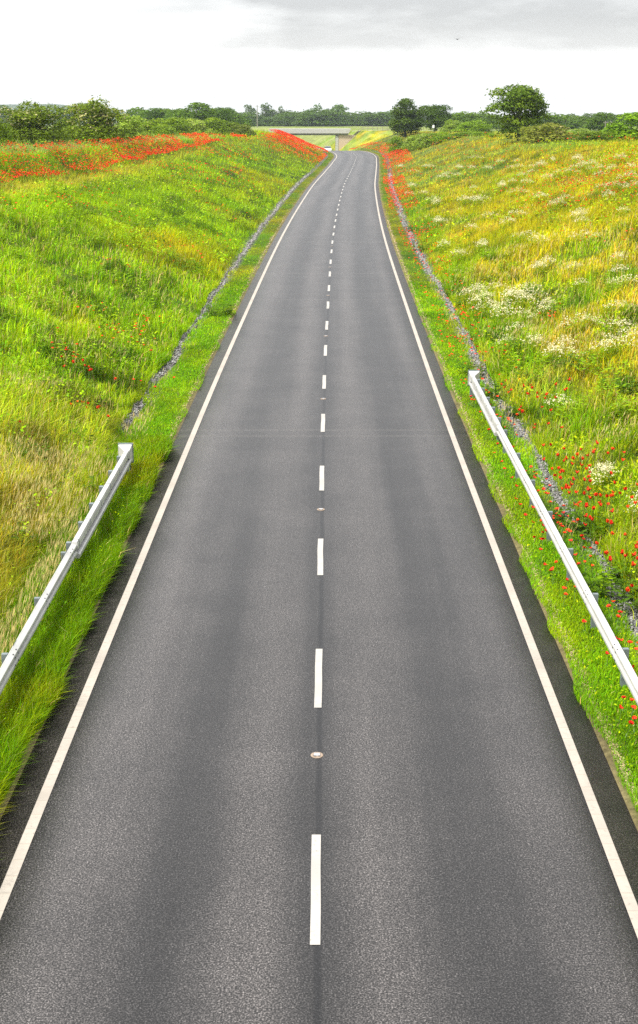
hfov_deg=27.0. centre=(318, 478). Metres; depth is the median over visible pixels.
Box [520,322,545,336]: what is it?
leafy weed
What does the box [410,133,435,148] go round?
bush
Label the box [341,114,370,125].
broadleaf tree
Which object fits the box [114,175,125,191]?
leafy weed
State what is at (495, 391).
dark tussock
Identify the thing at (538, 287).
dark tussock
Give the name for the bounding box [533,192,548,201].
white flower clump
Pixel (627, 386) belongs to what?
dark tussock
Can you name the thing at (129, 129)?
bush
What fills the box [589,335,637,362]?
white flower clump
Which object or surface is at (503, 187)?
white flower clump
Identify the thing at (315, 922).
line
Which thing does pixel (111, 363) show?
leafy weed
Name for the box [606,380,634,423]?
leafy weed
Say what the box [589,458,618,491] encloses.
white flower clump
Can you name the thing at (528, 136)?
bush
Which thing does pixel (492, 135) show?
bush
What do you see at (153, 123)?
bush
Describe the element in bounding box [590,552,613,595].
plant
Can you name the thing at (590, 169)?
white flower clump
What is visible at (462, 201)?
white flower clump
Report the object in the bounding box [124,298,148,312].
leafy weed
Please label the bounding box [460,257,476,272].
leafy weed
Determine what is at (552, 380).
dark tussock
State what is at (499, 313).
white flower clump
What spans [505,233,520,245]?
leafy weed
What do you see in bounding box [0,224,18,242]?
leafy weed
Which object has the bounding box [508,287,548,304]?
white flower clump
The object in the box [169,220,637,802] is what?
grit
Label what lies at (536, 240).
white flower clump
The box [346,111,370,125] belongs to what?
broadleaf tree
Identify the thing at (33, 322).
leafy weed
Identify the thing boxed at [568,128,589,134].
bush
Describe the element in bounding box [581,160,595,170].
white flower clump
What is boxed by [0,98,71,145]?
hawthorn bush
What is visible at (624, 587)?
dark tussock
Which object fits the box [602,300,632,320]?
white flower clump
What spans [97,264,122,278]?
leafy weed
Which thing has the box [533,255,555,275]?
white flower clump
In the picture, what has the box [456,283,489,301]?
white flower clump
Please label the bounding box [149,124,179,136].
bush
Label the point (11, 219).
leafy weed
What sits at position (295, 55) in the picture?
sky
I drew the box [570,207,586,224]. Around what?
white flower clump
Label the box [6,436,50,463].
dark tussock
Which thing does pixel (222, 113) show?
broadleaf tree
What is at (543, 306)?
white flower clump
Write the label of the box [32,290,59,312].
leafy weed
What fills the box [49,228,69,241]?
dark tussock
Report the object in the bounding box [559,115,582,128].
broadleaf tree
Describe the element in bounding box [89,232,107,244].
leafy weed
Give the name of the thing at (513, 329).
white flower clump
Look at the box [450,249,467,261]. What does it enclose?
white flower clump
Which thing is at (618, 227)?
leafy weed
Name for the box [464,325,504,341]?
dark tussock
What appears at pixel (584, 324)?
white flower clump
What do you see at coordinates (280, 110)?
broadleaf tree
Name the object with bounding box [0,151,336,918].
edge line
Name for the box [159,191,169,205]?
leafy weed
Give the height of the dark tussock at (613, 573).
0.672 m
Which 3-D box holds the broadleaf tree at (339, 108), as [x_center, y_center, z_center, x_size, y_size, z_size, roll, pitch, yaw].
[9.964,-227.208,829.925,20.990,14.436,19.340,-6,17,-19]
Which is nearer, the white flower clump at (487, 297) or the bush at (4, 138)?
the white flower clump at (487, 297)
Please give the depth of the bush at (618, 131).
153.46 m
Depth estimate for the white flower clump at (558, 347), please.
44.74 m
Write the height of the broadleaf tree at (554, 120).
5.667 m
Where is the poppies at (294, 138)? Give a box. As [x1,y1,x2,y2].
[0,129,637,385]
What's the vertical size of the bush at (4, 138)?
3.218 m
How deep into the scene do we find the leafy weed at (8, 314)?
45.58 m
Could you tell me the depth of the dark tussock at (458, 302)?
59.90 m
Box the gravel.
[120,173,637,645]
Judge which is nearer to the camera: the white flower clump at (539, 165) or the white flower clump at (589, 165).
the white flower clump at (589, 165)
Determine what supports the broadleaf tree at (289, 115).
on the ground at (364, 137)
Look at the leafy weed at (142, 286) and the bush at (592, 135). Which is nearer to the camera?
the leafy weed at (142, 286)
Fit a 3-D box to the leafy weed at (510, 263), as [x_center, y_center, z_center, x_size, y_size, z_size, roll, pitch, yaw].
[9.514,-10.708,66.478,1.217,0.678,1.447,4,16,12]
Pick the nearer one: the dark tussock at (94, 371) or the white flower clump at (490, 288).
the dark tussock at (94, 371)
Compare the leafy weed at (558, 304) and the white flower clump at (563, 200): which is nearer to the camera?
the leafy weed at (558, 304)
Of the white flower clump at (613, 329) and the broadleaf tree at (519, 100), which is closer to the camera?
the white flower clump at (613, 329)
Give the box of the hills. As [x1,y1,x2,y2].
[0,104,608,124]
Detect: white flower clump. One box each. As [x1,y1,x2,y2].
[424,197,440,203]
[431,198,442,207]
[432,215,442,226]
[434,218,446,226]
[436,173,449,181]
[437,239,451,253]
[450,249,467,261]
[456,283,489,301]
[457,195,468,206]
[462,195,490,203]
[465,223,477,235]
[465,295,494,312]
[469,301,509,318]
[470,281,514,298]
[471,290,493,309]
[473,238,487,251]
[473,291,492,304]
[481,211,498,222]
[490,299,518,319]
[491,306,537,328]
[497,180,505,189]
[497,287,531,306]
[497,334,513,355]
[499,216,515,229]
[499,288,513,307]
[501,283,540,302]
[503,208,525,221]
[503,321,527,339]
[506,163,526,172]
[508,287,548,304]
[510,187,529,196]
[511,230,537,243]
[511,293,538,312]
[520,333,543,359]
[527,234,547,247]
[530,261,548,276]
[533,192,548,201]
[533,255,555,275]
[534,160,546,169]
[534,297,554,317]
[538,342,579,366]
[541,173,554,184]
[545,335,576,363]
[545,393,576,423]
[546,197,566,211]
[552,167,578,177]
[557,194,573,206]
[559,311,601,337]
[565,261,580,275]
[566,229,599,245]
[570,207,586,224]
[571,154,582,163]
[574,278,588,291]
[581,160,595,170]
[586,164,609,174]
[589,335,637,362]
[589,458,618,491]
[589,464,614,497]
[594,180,632,193]
[596,318,635,340]
[598,327,637,354]
[601,189,614,202]
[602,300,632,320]
[606,274,637,292]
[611,264,629,279]
[612,252,625,265]
[614,205,629,216]
[616,173,637,183]
[622,181,637,195]
[624,163,636,175]
[626,490,637,526]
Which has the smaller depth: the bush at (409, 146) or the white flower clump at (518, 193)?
the white flower clump at (518, 193)
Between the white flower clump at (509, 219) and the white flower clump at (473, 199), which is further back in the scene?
the white flower clump at (473, 199)
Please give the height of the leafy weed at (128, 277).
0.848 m
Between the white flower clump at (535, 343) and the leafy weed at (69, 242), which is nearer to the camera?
the white flower clump at (535, 343)
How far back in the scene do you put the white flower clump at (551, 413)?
37.77 m
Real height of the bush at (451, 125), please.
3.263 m
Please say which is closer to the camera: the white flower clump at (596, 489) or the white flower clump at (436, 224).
the white flower clump at (596, 489)
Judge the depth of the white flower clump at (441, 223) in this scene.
95.05 m
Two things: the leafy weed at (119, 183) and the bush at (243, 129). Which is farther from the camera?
the bush at (243, 129)
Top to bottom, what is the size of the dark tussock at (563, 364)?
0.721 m
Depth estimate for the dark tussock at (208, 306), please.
58.53 m
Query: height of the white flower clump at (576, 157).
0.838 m
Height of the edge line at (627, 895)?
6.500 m
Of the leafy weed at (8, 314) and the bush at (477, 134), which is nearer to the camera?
the leafy weed at (8, 314)
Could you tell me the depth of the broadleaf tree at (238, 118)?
403.31 m
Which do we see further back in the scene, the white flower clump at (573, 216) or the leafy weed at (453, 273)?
the white flower clump at (573, 216)
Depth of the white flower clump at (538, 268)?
62.85 m
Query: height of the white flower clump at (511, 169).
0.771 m
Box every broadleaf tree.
[0,104,17,123]
[52,106,74,122]
[117,107,151,128]
[131,111,148,127]
[139,108,172,126]
[163,110,189,127]
[164,108,186,124]
[177,102,215,125]
[206,106,236,124]
[223,112,256,126]
[241,114,261,125]
[243,104,256,113]
[249,112,265,125]
[260,102,271,117]
[260,114,292,125]
[266,109,277,116]
[277,112,300,125]
[278,106,287,125]
[290,112,318,126]
[302,108,340,126]
[303,103,325,112]
[304,109,325,125]
[319,111,355,126]
[324,104,348,112]
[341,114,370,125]
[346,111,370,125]
[360,111,394,125]
[387,98,424,136]
[419,104,452,131]
[445,112,468,124]
[453,111,478,128]
[470,111,492,123]
[480,81,556,141]
[482,114,507,129]
[528,112,568,128]
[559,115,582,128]
[568,115,591,128]
[578,113,591,122]
[583,112,615,131]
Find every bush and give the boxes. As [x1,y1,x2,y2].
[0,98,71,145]
[0,118,17,147]
[44,118,79,142]
[58,95,130,144]
[110,114,154,142]
[140,118,166,134]
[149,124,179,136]
[161,117,192,135]
[174,118,212,135]
[204,117,230,134]
[221,121,240,133]
[228,124,256,135]
[386,136,407,152]
[401,135,419,151]
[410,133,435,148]
[428,131,453,142]
[439,119,463,132]
[442,132,473,136]
[451,120,485,131]
[467,123,494,133]
[470,132,493,135]
[485,133,502,138]
[517,122,575,143]
[520,127,544,142]
[565,131,619,142]
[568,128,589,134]
[599,112,637,142]
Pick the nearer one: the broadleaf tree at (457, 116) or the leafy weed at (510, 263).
the leafy weed at (510, 263)
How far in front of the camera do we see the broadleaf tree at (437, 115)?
316.71 m
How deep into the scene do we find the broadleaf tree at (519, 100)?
162.46 m
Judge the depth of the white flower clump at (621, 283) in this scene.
52.47 m
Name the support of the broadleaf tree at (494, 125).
on the ground at (364, 137)
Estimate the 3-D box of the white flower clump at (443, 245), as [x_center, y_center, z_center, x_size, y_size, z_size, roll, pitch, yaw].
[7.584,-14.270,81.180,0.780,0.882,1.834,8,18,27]
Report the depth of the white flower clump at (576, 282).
54.64 m
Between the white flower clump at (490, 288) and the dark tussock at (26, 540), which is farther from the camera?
the white flower clump at (490, 288)
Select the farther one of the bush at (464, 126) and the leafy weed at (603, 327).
the bush at (464, 126)
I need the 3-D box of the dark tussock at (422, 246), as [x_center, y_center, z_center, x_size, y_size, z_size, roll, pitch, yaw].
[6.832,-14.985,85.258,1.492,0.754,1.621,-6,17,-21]
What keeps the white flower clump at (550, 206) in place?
on the ground at (364, 137)
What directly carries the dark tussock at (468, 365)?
on the ground at (364, 137)
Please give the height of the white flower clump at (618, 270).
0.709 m
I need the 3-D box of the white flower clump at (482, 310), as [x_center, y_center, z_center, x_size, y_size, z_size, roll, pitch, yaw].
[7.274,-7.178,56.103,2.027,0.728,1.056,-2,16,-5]
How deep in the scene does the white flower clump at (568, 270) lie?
59.52 m
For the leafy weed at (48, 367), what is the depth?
39.13 m
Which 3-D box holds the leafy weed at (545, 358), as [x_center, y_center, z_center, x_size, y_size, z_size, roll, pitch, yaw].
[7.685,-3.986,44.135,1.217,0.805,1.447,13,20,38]
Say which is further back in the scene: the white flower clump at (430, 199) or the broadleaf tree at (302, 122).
the broadleaf tree at (302, 122)
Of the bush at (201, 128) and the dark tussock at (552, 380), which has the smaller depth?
the dark tussock at (552, 380)
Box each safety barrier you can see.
[0,443,133,693]
[468,370,637,704]
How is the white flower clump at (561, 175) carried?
on the ground at (364, 137)
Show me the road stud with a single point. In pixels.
(316, 754)
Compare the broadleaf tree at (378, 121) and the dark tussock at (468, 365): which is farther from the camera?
the broadleaf tree at (378, 121)
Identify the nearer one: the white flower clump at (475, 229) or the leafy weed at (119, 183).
the white flower clump at (475, 229)
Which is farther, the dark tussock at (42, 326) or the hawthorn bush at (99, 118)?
the hawthorn bush at (99, 118)
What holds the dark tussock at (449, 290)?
on the ground at (364, 137)
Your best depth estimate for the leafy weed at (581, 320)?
47.59 m
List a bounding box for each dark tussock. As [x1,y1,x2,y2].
[0,314,25,331]
[0,517,47,546]
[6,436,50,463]
[19,314,56,336]
[36,463,95,494]
[44,212,67,220]
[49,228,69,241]
[74,356,106,378]
[87,339,133,360]
[137,220,158,229]
[205,297,234,316]
[406,224,418,230]
[412,239,434,249]
[440,284,457,296]
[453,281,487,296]
[453,294,484,306]
[456,355,486,375]
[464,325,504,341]
[478,270,498,282]
[480,371,524,399]
[502,395,537,417]
[507,334,548,353]
[517,366,554,383]
[521,282,559,295]
[532,373,568,388]
[539,492,606,530]
[551,352,579,375]
[563,502,610,544]
[565,349,612,367]
[583,552,637,597]
[599,369,637,394]
[602,566,637,613]
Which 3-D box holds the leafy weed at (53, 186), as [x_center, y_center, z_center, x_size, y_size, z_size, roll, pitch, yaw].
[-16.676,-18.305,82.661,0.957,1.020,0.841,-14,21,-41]
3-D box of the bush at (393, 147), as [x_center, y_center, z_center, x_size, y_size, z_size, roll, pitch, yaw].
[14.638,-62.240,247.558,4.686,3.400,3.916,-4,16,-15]
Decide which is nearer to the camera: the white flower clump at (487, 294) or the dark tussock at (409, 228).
the white flower clump at (487, 294)
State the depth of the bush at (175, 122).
216.00 m
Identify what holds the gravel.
on the ground at (364, 137)
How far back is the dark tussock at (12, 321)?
44.89 m
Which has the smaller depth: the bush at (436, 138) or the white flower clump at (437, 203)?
the white flower clump at (437, 203)
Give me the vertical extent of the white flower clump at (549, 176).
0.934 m
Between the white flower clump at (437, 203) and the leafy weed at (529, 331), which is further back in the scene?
the white flower clump at (437, 203)
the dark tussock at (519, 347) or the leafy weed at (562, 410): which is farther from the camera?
the dark tussock at (519, 347)
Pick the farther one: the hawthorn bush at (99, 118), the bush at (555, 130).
the bush at (555, 130)
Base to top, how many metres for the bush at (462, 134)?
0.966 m
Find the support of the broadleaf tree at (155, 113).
on the ground at (364, 137)
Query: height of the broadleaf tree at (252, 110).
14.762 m
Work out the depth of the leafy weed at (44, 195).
76.98 m
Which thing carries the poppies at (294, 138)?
on the ground at (364, 137)
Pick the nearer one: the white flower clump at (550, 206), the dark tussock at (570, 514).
the dark tussock at (570, 514)
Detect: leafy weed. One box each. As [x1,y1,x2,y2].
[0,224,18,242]
[0,297,25,322]
[5,240,21,258]
[6,205,23,225]
[13,253,37,270]
[19,310,49,333]
[24,359,54,387]
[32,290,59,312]
[35,189,51,201]
[37,331,64,355]
[48,176,56,191]
[51,234,76,247]
[51,344,88,373]
[77,335,104,362]
[79,256,94,281]
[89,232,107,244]
[94,304,115,332]
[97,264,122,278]
[104,355,137,376]
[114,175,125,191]
[114,269,132,286]
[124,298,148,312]
[127,211,141,225]
[131,269,147,296]
[137,287,157,306]
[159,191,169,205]
[186,197,197,212]
[447,262,464,282]
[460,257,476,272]
[475,241,489,260]
[493,337,521,358]
[498,261,519,268]
[499,352,528,373]
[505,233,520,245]
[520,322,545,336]
[525,358,547,391]
[531,347,570,366]
[546,294,568,316]
[553,393,589,416]
[559,231,571,246]
[567,310,598,328]
[573,345,605,375]
[593,307,616,343]
[593,375,619,401]
[595,359,637,380]
[600,272,620,298]
[605,296,636,314]
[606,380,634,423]
[609,218,628,232]
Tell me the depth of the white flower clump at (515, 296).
55.73 m
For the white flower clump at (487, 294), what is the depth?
58.70 m
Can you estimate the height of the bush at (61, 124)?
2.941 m
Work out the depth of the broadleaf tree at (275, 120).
742.05 m
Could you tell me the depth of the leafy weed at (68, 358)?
42.25 m
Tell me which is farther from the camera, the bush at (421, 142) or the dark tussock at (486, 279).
the bush at (421, 142)
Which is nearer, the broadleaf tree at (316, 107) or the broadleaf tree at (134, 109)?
the broadleaf tree at (134, 109)
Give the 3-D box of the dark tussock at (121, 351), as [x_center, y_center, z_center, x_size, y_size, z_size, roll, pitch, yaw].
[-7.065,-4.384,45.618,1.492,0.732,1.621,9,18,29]
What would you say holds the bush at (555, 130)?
on the ground at (364, 137)
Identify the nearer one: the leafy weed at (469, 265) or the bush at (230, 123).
the leafy weed at (469, 265)
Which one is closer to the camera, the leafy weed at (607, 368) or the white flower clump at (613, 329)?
the leafy weed at (607, 368)
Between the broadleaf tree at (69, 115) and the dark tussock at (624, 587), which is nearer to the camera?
the dark tussock at (624, 587)
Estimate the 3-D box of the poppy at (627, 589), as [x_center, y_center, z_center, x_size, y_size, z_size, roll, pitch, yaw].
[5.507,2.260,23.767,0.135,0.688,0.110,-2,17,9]
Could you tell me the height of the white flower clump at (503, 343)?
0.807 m
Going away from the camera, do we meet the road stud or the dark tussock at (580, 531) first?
the road stud
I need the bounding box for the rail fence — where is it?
[353,126,382,137]
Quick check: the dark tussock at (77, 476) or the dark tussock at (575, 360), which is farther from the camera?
the dark tussock at (575, 360)
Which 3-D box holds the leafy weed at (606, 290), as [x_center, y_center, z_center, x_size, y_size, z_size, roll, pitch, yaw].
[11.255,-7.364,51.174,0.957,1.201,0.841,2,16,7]
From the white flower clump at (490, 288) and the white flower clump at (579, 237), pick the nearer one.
the white flower clump at (490, 288)
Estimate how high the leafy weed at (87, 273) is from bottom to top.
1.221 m
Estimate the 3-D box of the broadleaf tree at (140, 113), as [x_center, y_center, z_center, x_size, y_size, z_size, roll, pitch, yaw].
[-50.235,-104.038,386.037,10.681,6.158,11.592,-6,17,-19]
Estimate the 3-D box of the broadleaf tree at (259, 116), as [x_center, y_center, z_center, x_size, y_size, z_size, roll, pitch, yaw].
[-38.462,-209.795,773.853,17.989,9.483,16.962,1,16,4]
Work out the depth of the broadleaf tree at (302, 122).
740.03 m
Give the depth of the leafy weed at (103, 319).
49.10 m
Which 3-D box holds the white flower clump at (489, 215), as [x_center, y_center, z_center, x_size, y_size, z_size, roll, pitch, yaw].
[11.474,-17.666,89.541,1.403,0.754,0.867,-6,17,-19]
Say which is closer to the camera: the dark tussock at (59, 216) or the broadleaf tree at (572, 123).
the dark tussock at (59, 216)
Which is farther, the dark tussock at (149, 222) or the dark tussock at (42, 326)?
the dark tussock at (149, 222)
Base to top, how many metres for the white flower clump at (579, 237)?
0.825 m
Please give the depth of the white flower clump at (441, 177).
135.67 m
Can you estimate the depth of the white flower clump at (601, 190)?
82.38 m
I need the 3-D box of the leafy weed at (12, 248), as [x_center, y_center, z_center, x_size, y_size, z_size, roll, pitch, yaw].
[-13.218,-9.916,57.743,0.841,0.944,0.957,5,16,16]
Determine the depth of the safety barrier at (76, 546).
25.53 m
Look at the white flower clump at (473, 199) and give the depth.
103.47 m
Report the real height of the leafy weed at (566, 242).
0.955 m
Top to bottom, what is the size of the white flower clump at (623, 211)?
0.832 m
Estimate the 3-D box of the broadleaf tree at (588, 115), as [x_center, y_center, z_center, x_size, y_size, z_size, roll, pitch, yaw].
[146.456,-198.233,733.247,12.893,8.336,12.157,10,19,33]
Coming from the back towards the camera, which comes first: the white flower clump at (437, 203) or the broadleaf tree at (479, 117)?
the broadleaf tree at (479, 117)
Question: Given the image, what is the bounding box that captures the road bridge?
[269,128,354,150]
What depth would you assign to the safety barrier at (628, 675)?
25.74 m
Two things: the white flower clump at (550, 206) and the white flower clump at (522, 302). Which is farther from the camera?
the white flower clump at (550, 206)
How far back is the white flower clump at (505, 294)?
56.93 m
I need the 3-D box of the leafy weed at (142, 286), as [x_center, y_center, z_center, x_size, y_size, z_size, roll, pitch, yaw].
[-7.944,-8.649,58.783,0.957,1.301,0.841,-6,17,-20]
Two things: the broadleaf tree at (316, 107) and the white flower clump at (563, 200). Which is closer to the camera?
the white flower clump at (563, 200)
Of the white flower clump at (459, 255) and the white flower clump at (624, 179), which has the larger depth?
the white flower clump at (624, 179)
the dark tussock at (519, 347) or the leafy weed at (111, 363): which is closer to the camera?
the leafy weed at (111, 363)
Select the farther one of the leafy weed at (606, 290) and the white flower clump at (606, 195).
the white flower clump at (606, 195)
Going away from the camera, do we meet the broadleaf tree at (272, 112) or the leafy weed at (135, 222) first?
the leafy weed at (135, 222)
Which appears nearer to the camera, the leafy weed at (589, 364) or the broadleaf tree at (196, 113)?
the leafy weed at (589, 364)
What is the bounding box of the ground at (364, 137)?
[0,125,637,830]
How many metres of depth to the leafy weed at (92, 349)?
44.08 m
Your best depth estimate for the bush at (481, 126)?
260.17 m
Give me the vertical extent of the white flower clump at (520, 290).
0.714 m
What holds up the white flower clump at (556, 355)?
on the ground at (364, 137)
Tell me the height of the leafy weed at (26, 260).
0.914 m
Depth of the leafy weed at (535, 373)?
41.46 m
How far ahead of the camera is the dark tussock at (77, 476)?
31.25 m
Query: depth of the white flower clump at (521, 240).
73.49 m
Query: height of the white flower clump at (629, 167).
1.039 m
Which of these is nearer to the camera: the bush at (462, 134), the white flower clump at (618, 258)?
the white flower clump at (618, 258)
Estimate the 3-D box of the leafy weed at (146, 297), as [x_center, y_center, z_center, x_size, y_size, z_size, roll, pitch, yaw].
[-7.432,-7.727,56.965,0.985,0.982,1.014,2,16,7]
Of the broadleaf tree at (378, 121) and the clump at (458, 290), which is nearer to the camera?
the clump at (458, 290)
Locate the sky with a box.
[0,0,637,116]
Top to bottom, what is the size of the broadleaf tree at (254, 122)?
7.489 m
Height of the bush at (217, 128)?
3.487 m
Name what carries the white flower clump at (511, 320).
on the ground at (364, 137)
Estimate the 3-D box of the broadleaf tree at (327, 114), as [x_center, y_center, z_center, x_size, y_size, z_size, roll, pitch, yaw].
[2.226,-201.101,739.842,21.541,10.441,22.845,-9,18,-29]
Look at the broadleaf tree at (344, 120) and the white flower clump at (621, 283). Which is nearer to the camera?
the white flower clump at (621, 283)
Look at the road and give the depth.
19.26 m
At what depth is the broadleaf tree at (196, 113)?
316.38 m
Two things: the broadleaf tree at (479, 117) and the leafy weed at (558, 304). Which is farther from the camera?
the broadleaf tree at (479, 117)
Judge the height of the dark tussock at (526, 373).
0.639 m
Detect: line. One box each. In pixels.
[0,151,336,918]
[310,153,355,944]
[365,151,637,937]
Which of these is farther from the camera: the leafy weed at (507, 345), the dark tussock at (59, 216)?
the dark tussock at (59, 216)
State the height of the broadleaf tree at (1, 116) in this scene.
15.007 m
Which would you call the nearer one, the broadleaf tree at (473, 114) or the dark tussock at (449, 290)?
the dark tussock at (449, 290)
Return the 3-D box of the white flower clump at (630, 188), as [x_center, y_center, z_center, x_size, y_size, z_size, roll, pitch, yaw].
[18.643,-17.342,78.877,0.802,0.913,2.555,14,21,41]
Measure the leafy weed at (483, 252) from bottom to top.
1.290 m
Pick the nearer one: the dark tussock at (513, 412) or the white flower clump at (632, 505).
the white flower clump at (632, 505)
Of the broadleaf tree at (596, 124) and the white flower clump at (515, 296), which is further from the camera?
the broadleaf tree at (596, 124)
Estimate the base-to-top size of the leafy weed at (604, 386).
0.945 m
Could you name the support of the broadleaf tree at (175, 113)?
on the ground at (364, 137)
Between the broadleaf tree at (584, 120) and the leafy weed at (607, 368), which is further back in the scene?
the broadleaf tree at (584, 120)
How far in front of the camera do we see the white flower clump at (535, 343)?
46.26 m
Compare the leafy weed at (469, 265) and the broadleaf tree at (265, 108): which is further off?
the broadleaf tree at (265, 108)
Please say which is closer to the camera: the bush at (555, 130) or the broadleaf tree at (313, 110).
the bush at (555, 130)
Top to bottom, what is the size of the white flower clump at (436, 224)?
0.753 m
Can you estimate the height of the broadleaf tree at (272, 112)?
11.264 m
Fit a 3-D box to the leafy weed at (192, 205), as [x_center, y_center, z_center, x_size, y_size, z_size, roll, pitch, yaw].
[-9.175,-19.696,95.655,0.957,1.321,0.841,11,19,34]
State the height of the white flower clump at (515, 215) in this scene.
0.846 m
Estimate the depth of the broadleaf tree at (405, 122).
287.78 m
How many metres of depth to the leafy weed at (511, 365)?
44.61 m
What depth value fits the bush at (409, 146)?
237.00 m
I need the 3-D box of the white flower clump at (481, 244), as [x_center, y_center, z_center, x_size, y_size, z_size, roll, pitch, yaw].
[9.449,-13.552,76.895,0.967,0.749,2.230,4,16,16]
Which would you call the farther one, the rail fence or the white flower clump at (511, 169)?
the rail fence
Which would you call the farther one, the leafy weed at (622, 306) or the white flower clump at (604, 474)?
the leafy weed at (622, 306)
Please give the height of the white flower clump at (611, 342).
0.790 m
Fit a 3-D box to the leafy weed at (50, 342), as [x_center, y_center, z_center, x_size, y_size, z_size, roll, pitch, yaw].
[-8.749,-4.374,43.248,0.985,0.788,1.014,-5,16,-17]
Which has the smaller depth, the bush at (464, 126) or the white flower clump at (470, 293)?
the white flower clump at (470, 293)
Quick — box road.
[0,151,637,1023]
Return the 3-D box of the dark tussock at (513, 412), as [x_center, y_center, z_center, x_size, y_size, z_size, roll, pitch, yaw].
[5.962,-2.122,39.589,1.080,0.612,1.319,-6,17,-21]
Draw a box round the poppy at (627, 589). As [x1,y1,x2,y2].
[625,587,629,619]
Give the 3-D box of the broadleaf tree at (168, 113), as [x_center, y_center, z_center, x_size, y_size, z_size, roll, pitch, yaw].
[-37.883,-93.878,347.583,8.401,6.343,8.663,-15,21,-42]
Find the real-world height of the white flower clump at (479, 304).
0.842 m
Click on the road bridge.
(343, 138)

